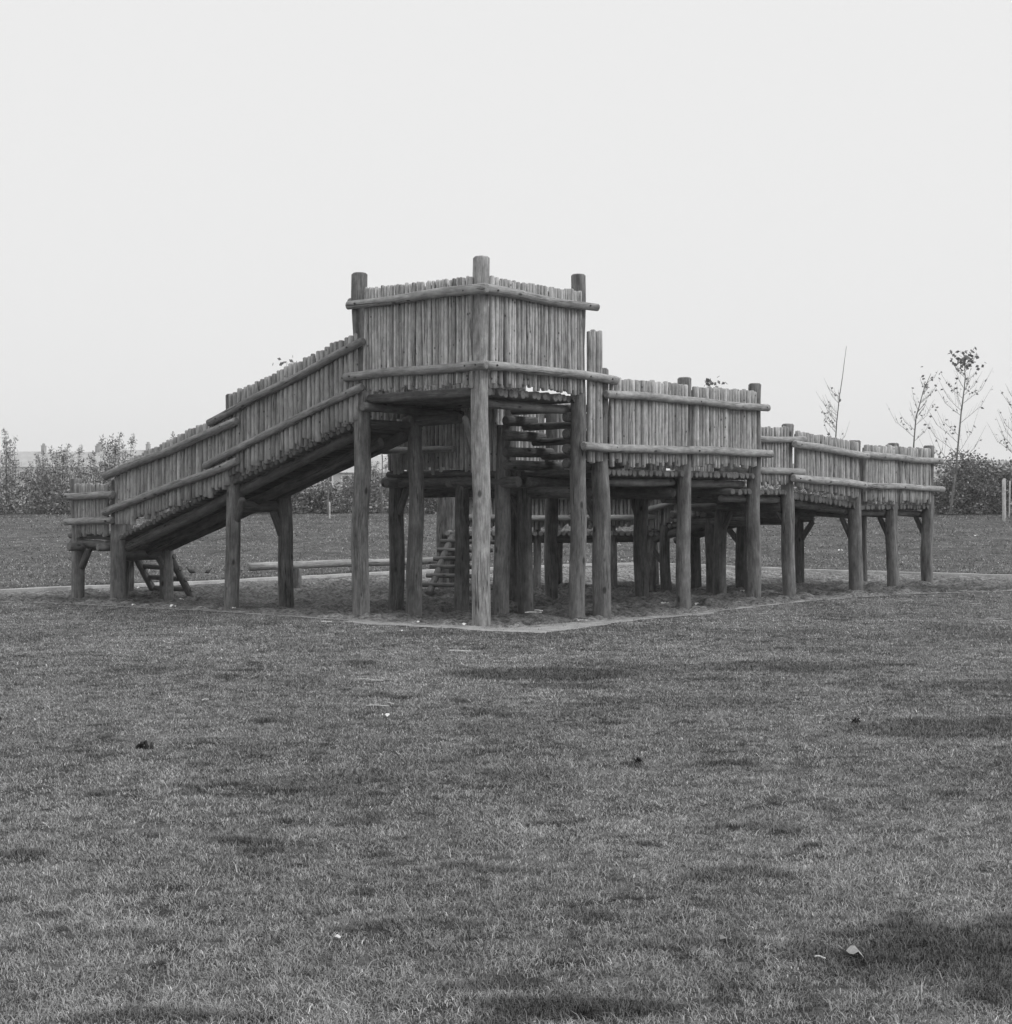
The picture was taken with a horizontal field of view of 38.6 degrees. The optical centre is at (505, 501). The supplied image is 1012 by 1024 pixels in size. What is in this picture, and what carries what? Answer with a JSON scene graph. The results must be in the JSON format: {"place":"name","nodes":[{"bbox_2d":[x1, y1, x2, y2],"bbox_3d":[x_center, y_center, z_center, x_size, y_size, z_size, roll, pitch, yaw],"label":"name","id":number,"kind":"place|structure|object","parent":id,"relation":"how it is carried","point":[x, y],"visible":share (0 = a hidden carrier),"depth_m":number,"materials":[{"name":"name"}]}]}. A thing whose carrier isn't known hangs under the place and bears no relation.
{"place":"outdoors","nodes":[
{"label":"outdoors","id":0,"kind":"place"},
{"bbox_2d":[0,443,45,503],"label":"terraced house","id":1,"kind":"structure","parent":0,"point":[24,458],"depth_m":281.22,"materials":[{"name":"stone"}]},
{"bbox_2d":[39,445,96,499],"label":"terraced house","id":2,"kind":"structure","parent":0,"point":[84,455],"depth_m":282.47,"materials":[{"name":"stone"}]},
{"bbox_2d":[91,442,150,481],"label":"terraced house","id":3,"kind":"structure","parent":0,"point":[99,453],"depth_m":283.43,"materials":[{"name":"stone"}]},
{"bbox_2d":[186,567,195,574],"bbox_3d":[-6.633,1.450,30.389,0.132,0.175,0.209,0,0,41],"label":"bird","id":4,"kind":"object","parent":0,"point":[190,570],"visible":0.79,"depth_m":30.36},
{"bbox_2d":[306,456,406,507],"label":"building","id":5,"kind":"structure","parent":0,"point":[335,477],"depth_m":110.00,"materials":[{"name":"stone"}]},
{"bbox_2d":[316,476,332,487],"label":"window","id":6,"kind":"structure","parent":5,"relation":"in","point":[330,479],"depth_m":109.96,"materials":[{"name":"grey glass"}]},
{"bbox_2d":[341,475,353,496],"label":"window","id":7,"kind":"structure","parent":5,"relation":"in","point":[342,476],"depth_m":109.96,"materials":[{"name":"grey glass"}]},
{"bbox_2d":[0,504,1011,1023],"bbox_3d":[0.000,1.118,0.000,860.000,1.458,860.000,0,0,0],"label":"ground","id":8,"kind":"structure","parent":0,"point":[834,524],"depth_m":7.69,"materials":[{"name":"plant"}]},
{"bbox_2d":[0,428,29,513],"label":"shrub","id":9,"kind":"object","parent":8,"relation":"on","point":[9,463],"visible":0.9,"depth_m":60.22,"materials":[{"name":"grey plant"}]},
{"bbox_2d":[17,451,61,512],"bbox_3d":[-19.630,-0.747,60.781,2.395,2.856,2.353,0,0,-29],"label":"shrub","id":10,"kind":"object","parent":8,"relation":"on","point":[40,473],"visible":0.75,"depth_m":60.41,"materials":[{"name":"grey plant"}]},
{"bbox_2d":[33,443,86,514],"bbox_3d":[-18.514,-0.900,60.249,2.345,3.132,2.394,0,0,-21],"label":"shrub","id":11,"kind":"object","parent":8,"relation":"on","point":[58,476],"visible":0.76,"depth_m":60.04,"materials":[{"name":"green plant"}]},
{"bbox_2d":[73,451,108,484],"bbox_3d":[-17.383,-0.757,61.031,2.353,2.856,2.395,0,0,32],"label":"shrub","id":12,"kind":"object","parent":8,"relation":"on","point":[87,475],"visible":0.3,"depth_m":61.04,"materials":[{"name":"grey plant"}]},
{"bbox_2d":[90,432,137,505],"bbox_3d":[-16.420,-1.145,60.449,2.441,3.622,2.491,0,0,-22],"label":"shrub","id":13,"kind":"object","parent":8,"relation":"on","point":[115,451],"visible":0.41,"depth_m":60.25,"materials":[{"name":"grey plant"}]},
{"bbox_2d":[136,740,153,749],"bbox_3d":[-2.180,1.473,8.748,0.116,0.062,0.087,0,0,35],"label":"earth clod","id":14,"kind":"object","parent":8,"relation":"on","point":[140,745],"visible":0.99,"depth_m":8.74,"materials":[{"name":"black soil"}]},
{"bbox_2d":[165,431,189,510],"bbox_3d":[-13.819,-1.136,60.520,2.471,3.666,2.427,0,0,-31],"label":"shrub","id":15,"kind":"object","parent":8,"relation":"on","point":[172,508],"depth_m":60.34,"materials":[{"name":"grey plant"}]},
{"bbox_2d":[272,356,296,365],"bbox_3d":[-8.866,-2.701,58.461,1.831,6.405,1.139,0,0,0],"label":"sapling","id":16,"kind":"object","parent":8,"relation":"on","point":[283,362],"visible":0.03,"depth_m":58.51,"materials":[{"name":"grey plant"}]},
{"bbox_2d":[269,487,309,513],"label":"shrub","id":17,"kind":"object","parent":8,"relation":"on","point":[298,493],"visible":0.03,"depth_m":59.91,"materials":[{"name":"grey plant"}]},
{"bbox_2d":[291,477,342,513],"bbox_3d":[-7.769,-0.254,60.565,2.436,1.696,2.642,0,0,28],"label":"shrub","id":18,"kind":"object","parent":8,"relation":"on","point":[320,488],"visible":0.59,"depth_m":60.15,"materials":[{"name":"grey plant"}]},
{"bbox_2d":[326,478,328,515],"bbox_3d":[-7.122,-0.798,57.077,0.958,2.699,0.462,0,0,-25],"label":"stake","id":19,"kind":"object","parent":8,"relation":"on","point":[328,498],"visible":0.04,"depth_m":56.98,"materials":[{"name":"grey wood"}]},
{"bbox_2d":[331,473,353,512],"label":"shrub","id":20,"kind":"object","parent":8,"relation":"on","point":[347,500],"visible":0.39,"depth_m":60.68,"materials":[{"name":"grey plant"}]},
{"bbox_2d":[369,461,388,513],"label":"shrub","id":21,"kind":"object","parent":8,"relation":"on","point":[373,471],"visible":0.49,"depth_m":60.17,"materials":[{"name":"grey plant"}]},
{"bbox_2d":[380,454,387,513],"bbox_3d":[-4.838,-1.205,58.499,1.217,3.412,0.905,0,0,0],"label":"sapling","id":22,"kind":"object","parent":8,"relation":"on","point":[381,485],"visible":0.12,"depth_m":58.47,"materials":[{"name":"grey plant"}]},
{"bbox_2d":[383,470,408,512],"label":"shrub","id":23,"kind":"object","parent":8,"relation":"on","point":[387,492],"visible":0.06,"depth_m":60.34,"materials":[{"name":"grey plant"}]},
{"bbox_2d":[408,498,436,513],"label":"shrub","id":24,"kind":"object","parent":8,"relation":"on","point":[430,503],"visible":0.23,"depth_m":60.12,"materials":[{"name":"grey plant"}]},
{"bbox_2d":[0,565,1011,628],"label":"sand pit","id":25,"kind":"object","parent":8,"relation":"on","point":[329,597],"visible":0.58,"depth_m":24.13,"materials":[{"name":"sand"}]},
{"bbox_2d":[247,557,436,587],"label":"balance beam","id":26,"kind":"structure","parent":25,"relation":"on","point":[298,566],"depth_m":26.81,"materials":[{"name":"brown wood"}]},
{"bbox_2d":[63,255,945,626],"bbox_3d":[0.600,-0.590,26.256,9.440,5.080,13.954,0,0,40],"label":"play structure","id":27,"kind":"object","parent":25,"relation":"on","point":[421,385],"visible":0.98,"depth_m":21.17,"materials":[{"name":"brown wood"}]},
{"bbox_2d":[0,473,1011,514],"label":"undergrowth","id":28,"kind":"object","parent":8,"relation":"on","point":[301,506],"visible":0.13,"depth_m":59.80,"materials":[{"name":"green plant"}]},
{"bbox_2d":[0,562,1011,591],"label":"kerb strip","id":29,"kind":"object","parent":8,"relation":"on","point":[51,588],"visible":0.27,"depth_m":29.54,"materials":[{"name":"concrete"}]},
{"bbox_2d":[634,757,642,763],"bbox_3d":[0.757,1.487,8.295,0.051,0.046,0.062,0,0,-25],"label":"earth clod","id":30,"kind":"object","parent":8,"relation":"on","point":[638,759],"visible":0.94,"depth_m":8.28,"materials":[{"name":"black soil"}]},
{"bbox_2d":[704,376,726,387],"bbox_3d":[8.289,-2.299,58.583,1.461,5.599,1.141,0,0,-26],"label":"sapling","id":31,"kind":"object","parent":8,"relation":"on","point":[707,381],"visible":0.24,"depth_m":58.40,"materials":[{"name":"grey plant"}]},
{"bbox_2d":[720,935,730,940],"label":"fallen leaf","id":32,"kind":"object","parent":8,"relation":"on","point":[722,938],"visible":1,"depth_m":4.89,"materials":[{"name":"white plant"}]},
{"bbox_2d":[767,484,815,494],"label":"shrub","id":33,"kind":"object","parent":8,"relation":"on","point":[795,490],"visible":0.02,"depth_m":60.45,"materials":[{"name":"grey plant"}]},
{"bbox_2d":[816,346,847,439],"bbox_3d":[13.332,-2.901,58.623,1.493,6.803,1.204,0,0,0],"label":"sapling","id":34,"kind":"object","parent":8,"relation":"on","point":[830,421],"visible":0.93,"depth_m":58.48,"materials":[{"name":"grey plant"}]},
{"bbox_2d":[840,945,863,956],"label":"fallen leaf","id":35,"kind":"object","parent":8,"relation":"on","point":[851,950],"visible":1,"depth_m":4.75,"materials":[{"name":"white plant"}]},
{"bbox_2d":[851,717,860,722],"bbox_3d":[2.368,1.479,9.777,0.065,0.044,0.043,0,0,0],"label":"earth clod","id":36,"kind":"object","parent":8,"relation":"on","point":[855,720],"visible":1,"depth_m":9.77,"materials":[{"name":"black soil"}]},
{"bbox_2d":[889,366,940,510],"bbox_3d":[16.478,-2.496,58.403,2.195,5.998,0.957,0,0,0],"label":"sapling","id":37,"kind":"object","parent":8,"relation":"on","point":[924,391],"visible":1,"depth_m":58.48,"materials":[{"name":"grey plant"}]},
{"bbox_2d":[872,461,1011,504],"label":"hedge","id":38,"kind":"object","parent":8,"relation":"on","point":[935,471],"depth_m":216.58,"materials":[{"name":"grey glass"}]},
{"bbox_2d":[921,472,974,513],"bbox_3d":[18.146,-0.327,60.211,3.026,1.878,2.690,0,0,35],"label":"shrub","id":39,"kind":"object","parent":8,"relation":"on","point":[947,501],"visible":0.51,"depth_m":59.80,"materials":[{"name":"grey plant"}]},
{"bbox_2d":[919,347,992,513],"bbox_3d":[18.219,-2.890,58.718,3.104,6.788,2.370,0,0,0],"label":"sapling","id":40,"kind":"object","parent":8,"relation":"on","point":[963,360],"visible":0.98,"depth_m":58.48,"materials":[{"name":"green plant"}]},
{"bbox_2d":[934,448,1004,513],"bbox_3d":[19.098,-0.794,60.119,3.264,2.960,3.014,0,0,28],"label":"shrub","id":41,"kind":"object","parent":8,"relation":"on","point":[972,474],"visible":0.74,"depth_m":59.82,"materials":[{"name":"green plant"}]},
{"bbox_2d":[957,454,1011,513],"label":"shrub","id":42,"kind":"object","parent":8,"relation":"on","point":[1007,473],"visible":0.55,"depth_m":60.09,"materials":[{"name":"grey plant"}]},
{"bbox_2d":[990,392,1011,452],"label":"sapling","id":43,"kind":"object","parent":8,"relation":"on","point":[1004,439],"visible":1,"depth_m":56.36,"materials":[{"name":"grey plant"}]},
{"bbox_2d":[1002,480,1002,519],"bbox_3d":[19.196,-0.007,55.797,0.081,1.700,0.076,0,0,25],"label":"tree stake","id":44,"kind":"object","parent":8,"relation":"on","point":[1002,499],"visible":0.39,"depth_m":55.77,"materials":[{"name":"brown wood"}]},
{"bbox_2d":[1003,478,1005,520],"bbox_3d":[18.966,-0.012,54.998,0.105,1.750,0.098,0,0,23],"label":"tree stake","id":45,"kind":"object","parent":8,"relation":"on","point":[1004,481],"visible":0.8,"depth_m":54.96,"materials":[{"name":"grey wood"}]},
{"bbox_2d":[1005,485,1005,517],"bbox_3d":[19.743,-0.058,57.198,0.128,1.651,0.111,0,0,21],"label":"tree stake","id":46,"kind":"object","parent":8,"relation":"on","point":[1005,501],"visible":0.23,"depth_m":57.15,"materials":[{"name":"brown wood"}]},
{"bbox_2d":[1009,481,1010,517],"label":"tree stake","id":47,"kind":"object","parent":8,"relation":"on","point":[1009,496],"visible":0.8,"depth_m":57.38,"materials":[{"name":"grey wood"}]},
{"bbox_2d":[0,0,1011,469],"label":"sky","id":48,"kind":"structure","parent":0,"point":[193,193],"materials":[{"name":"white"}]},
{"bbox_2d":[243,600,810,632],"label":"earth path","id":49,"kind":"structure","parent":0,"point":[557,628],"depth_m":17.68,"materials":[{"name":"grey soil"}]},
{"bbox_2d":[745,460,1000,494],"bbox_3d":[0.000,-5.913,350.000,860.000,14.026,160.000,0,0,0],"label":"hills","id":50,"kind":"structure","parent":0,"point":[770,487],"depth_m":348.15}
]}

